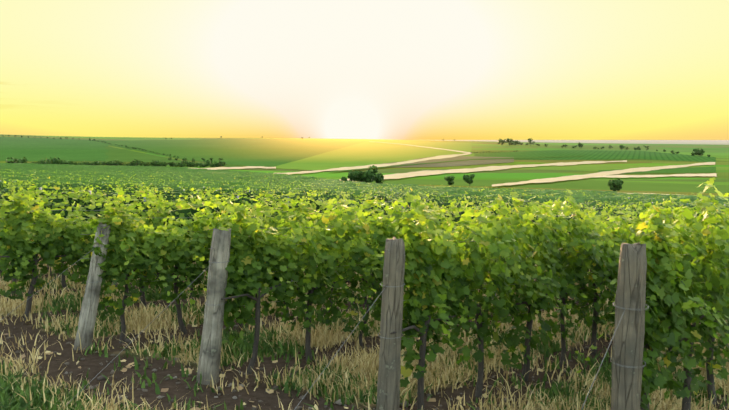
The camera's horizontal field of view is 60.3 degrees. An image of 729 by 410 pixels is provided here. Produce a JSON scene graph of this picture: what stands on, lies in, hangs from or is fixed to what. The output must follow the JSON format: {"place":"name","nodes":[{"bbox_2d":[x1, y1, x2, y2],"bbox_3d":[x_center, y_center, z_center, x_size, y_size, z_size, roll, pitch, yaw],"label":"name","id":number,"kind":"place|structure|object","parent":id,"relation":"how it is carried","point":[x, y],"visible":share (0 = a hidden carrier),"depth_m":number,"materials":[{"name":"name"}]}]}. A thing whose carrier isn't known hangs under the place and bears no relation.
{"place":"outdoors","nodes":[
{"label":"outdoors","id":0,"kind":"place"},
{"bbox_2d":[105,146,243,166],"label":"field","id":1,"kind":"structure","parent":0,"point":[114,154],"depth_m":596.05,"materials":[{"name":"green plant"}]},
{"bbox_2d":[0,185,726,409],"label":"trellis wires","id":2,"kind":"object","parent":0,"point":[332,294],"visible":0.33,"depth_m":7.19,"materials":[{"name":"grey metal"}]},
{"bbox_2d":[0,179,727,218],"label":"vine leaves","id":3,"kind":"object","parent":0,"point":[276,200],"visible":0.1,"depth_m":33.47,"materials":[{"name":"green plant"}]},
{"bbox_2d":[0,251,728,409],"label":"grass","id":4,"kind":"structure","parent":0,"point":[26,395],"depth_m":8.19,"materials":[{"name":"plant"}]},
{"bbox_2d":[0,134,728,409],"bbox_3d":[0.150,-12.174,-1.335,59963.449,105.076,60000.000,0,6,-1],"label":"terrain","id":5,"kind":"structure","parent":0,"point":[689,185],"depth_m":9.37,"materials":[{"name":"green plant"}]},
{"bbox_2d":[0,137,107,160],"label":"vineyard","id":6,"kind":"object","parent":5,"relation":"on","point":[33,149],"visible":0.9,"depth_m":736.59,"materials":[{"name":"green plant"}]},
{"bbox_2d":[73,222,110,349],"bbox_3d":[-3.754,1.230,8.655,0.229,1.999,0.197,9,-3,-1],"label":"vineyard end post","id":7,"kind":"object","parent":5,"relation":"on","point":[87,315],"visible":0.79,"depth_m":8.59,"materials":[{"name":"grey wood"}]},
{"bbox_2d":[5,157,226,166],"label":"hedgerow","id":8,"kind":"object","parent":5,"relation":"on","point":[136,162],"visible":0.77,"depth_m":403.55,"materials":[{"name":"green plant"}]},
{"bbox_2d":[0,169,412,185],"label":"vine row","id":9,"kind":"object","parent":5,"relation":"on","point":[153,176],"visible":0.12,"depth_m":168.31,"materials":[{"name":"green plant"}]},
{"bbox_2d":[196,228,230,384],"bbox_3d":[-1.763,1.291,7.332,0.270,2.065,0.254,6,0,-1],"label":"vineyard end post","id":10,"kind":"object","parent":5,"relation":"on","point":[209,355],"visible":0.9,"depth_m":7.25,"materials":[{"name":"grey wood"}]},
{"bbox_2d":[105,139,366,166],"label":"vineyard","id":11,"kind":"object","parent":5,"relation":"on","point":[261,152],"visible":0.94,"depth_m":808.22,"materials":[{"name":"green plant"}]},
{"bbox_2d":[197,166,275,169],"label":"dirt road","id":12,"kind":"structure","parent":5,"relation":"on","point":[215,168],"depth_m":389.30,"materials":[{"name":"beige soil"}]},
{"bbox_2d":[2,135,517,157],"bbox_3d":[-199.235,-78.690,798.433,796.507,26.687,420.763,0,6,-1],"label":"hedges","id":13,"kind":"object","parent":5,"relation":"on","point":[177,156],"visible":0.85,"depth_m":810.80,"materials":[{"name":"green plant"}]},
{"bbox_2d":[0,248,716,409],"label":"vine trunks","id":14,"kind":"object","parent":5,"relation":"on","point":[526,369],"depth_m":7.78,"materials":[{"name":"brown wood"}]},
{"bbox_2d":[1,296,721,409],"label":"fallen leaves","id":15,"kind":"object","parent":5,"relation":"on","point":[240,387],"visible":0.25,"depth_m":7.68,"materials":[{"name":"brown plant"}]},
{"bbox_2d":[0,186,724,292],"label":"vine leaves","id":16,"kind":"object","parent":5,"relation":"on","point":[181,204],"visible":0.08,"depth_m":14.97,"materials":[{"name":"green plant"}]},
{"bbox_2d":[340,165,384,182],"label":"tree clump","id":17,"kind":"object","parent":5,"relation":"on","point":[369,174],"visible":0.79,"depth_m":184.83,"materials":[{"name":"green plant"}]},
{"bbox_2d":[0,180,724,295],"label":"trellis line posts","id":18,"kind":"object","parent":5,"relation":"on","point":[40,188],"visible":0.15,"depth_m":24.03,"materials":[{"name":"wood"}]},
{"bbox_2d":[0,286,726,409],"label":"soil clods","id":19,"kind":"object","parent":5,"relation":"on","point":[102,377],"visible":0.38,"depth_m":7.27,"materials":[{"name":"brown soil"}]},
{"bbox_2d":[0,177,728,409],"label":"vine leaves","id":20,"kind":"object","parent":5,"relation":"on","point":[257,254],"visible":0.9,"depth_m":7.81,"materials":[{"name":"green plant"}]},
{"bbox_2d":[0,163,728,264],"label":"vine rows","id":21,"kind":"object","parent":5,"relation":"on","point":[50,169],"visible":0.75,"depth_m":78.83,"materials":[{"name":"green plant"}]},
{"bbox_2d":[277,153,468,174],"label":"dirt road","id":22,"kind":"structure","parent":5,"relation":"on","point":[390,164],"depth_m":464.47,"materials":[{"name":"beige soil"}]},
{"bbox_2d":[376,237,404,409],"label":"vineyard end post","id":23,"kind":"object","parent":5,"relation":"on","point":[388,386],"visible":0.98,"depth_m":5.93,"materials":[{"name":"grey wood"}]},
{"bbox_2d":[383,156,513,167],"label":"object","id":24,"kind":"object","parent":5,"relation":"on","point":[485,160],"visible":0.56,"depth_m":560.62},
{"bbox_2d":[330,156,579,171],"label":"field","id":25,"kind":"structure","parent":5,"relation":"on","point":[458,160],"depth_m":584.00,"materials":[{"name":"green plant"}]},
{"bbox_2d":[444,174,474,185],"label":"trees","id":26,"kind":"object","parent":5,"relation":"on","point":[466,178],"visible":1,"depth_m":193.88,"materials":[{"name":"green plant"}]},
{"bbox_2d":[339,160,626,180],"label":"dirt road","id":27,"kind":"structure","parent":5,"relation":"on","point":[417,173],"depth_m":401.31,"materials":[{"name":"beige soil"}]},
{"bbox_2d":[474,150,715,161],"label":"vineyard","id":28,"kind":"object","parent":5,"relation":"on","point":[597,155],"visible":0.85,"depth_m":738.38,"materials":[{"name":"green plant"}]},
{"bbox_2d":[492,162,714,185],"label":"dirt road","id":29,"kind":"structure","parent":5,"relation":"on","point":[573,177],"depth_m":343.57,"materials":[{"name":"beige soil"}]},
{"bbox_2d":[498,138,709,156],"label":"ridge tree","id":30,"kind":"object","parent":5,"relation":"on","point":[697,152],"visible":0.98,"depth_m":922.61,"materials":[{"name":"green plant"}]},
{"bbox_2d":[607,179,623,190],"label":"meadow tree","id":31,"kind":"object","parent":5,"relation":"on","point":[615,185],"visible":0.98,"depth_m":152.11,"materials":[{"name":"green plant"}]},
{"bbox_2d":[611,242,646,409],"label":"vineyard end post","id":32,"kind":"object","parent":5,"relation":"on","point":[627,348],"visible":1,"depth_m":5.24,"materials":[{"name":"grey wood"}]},
{"bbox_2d":[581,173,716,177],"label":"dirt road","id":33,"kind":"structure","parent":5,"relation":"on","point":[627,176],"depth_m":333.87,"materials":[{"name":"beige soil"}]},
{"bbox_2d":[598,167,715,173],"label":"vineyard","id":34,"kind":"object","parent":5,"relation":"on","point":[694,170],"visible":0.65,"depth_m":419.05,"materials":[{"name":"green plant"}]},
{"bbox_2d":[0,175,728,207],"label":"vine leaves","id":35,"kind":"object","parent":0,"point":[151,184],"visible":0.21,"depth_m":79.22,"materials":[{"name":"green plant"}]},
{"bbox_2d":[0,0,728,139],"label":"sky","id":36,"kind":"structure","parent":0,"point":[325,69],"materials":[{"name":"yellow"}]},
{"bbox_2d":[274,142,471,169],"bbox_3d":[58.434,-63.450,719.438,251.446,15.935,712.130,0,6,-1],"label":"field hill","id":37,"kind":"structure","parent":0,"point":[364,153],"depth_m":714.43,"materials":[{"name":"green plant"}]},
{"bbox_2d":[369,141,471,153],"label":"dirt road","id":38,"kind":"structure","parent":0,"point":[425,147],"depth_m":888.19,"materials":[{"name":"beige soil"}]}
]}

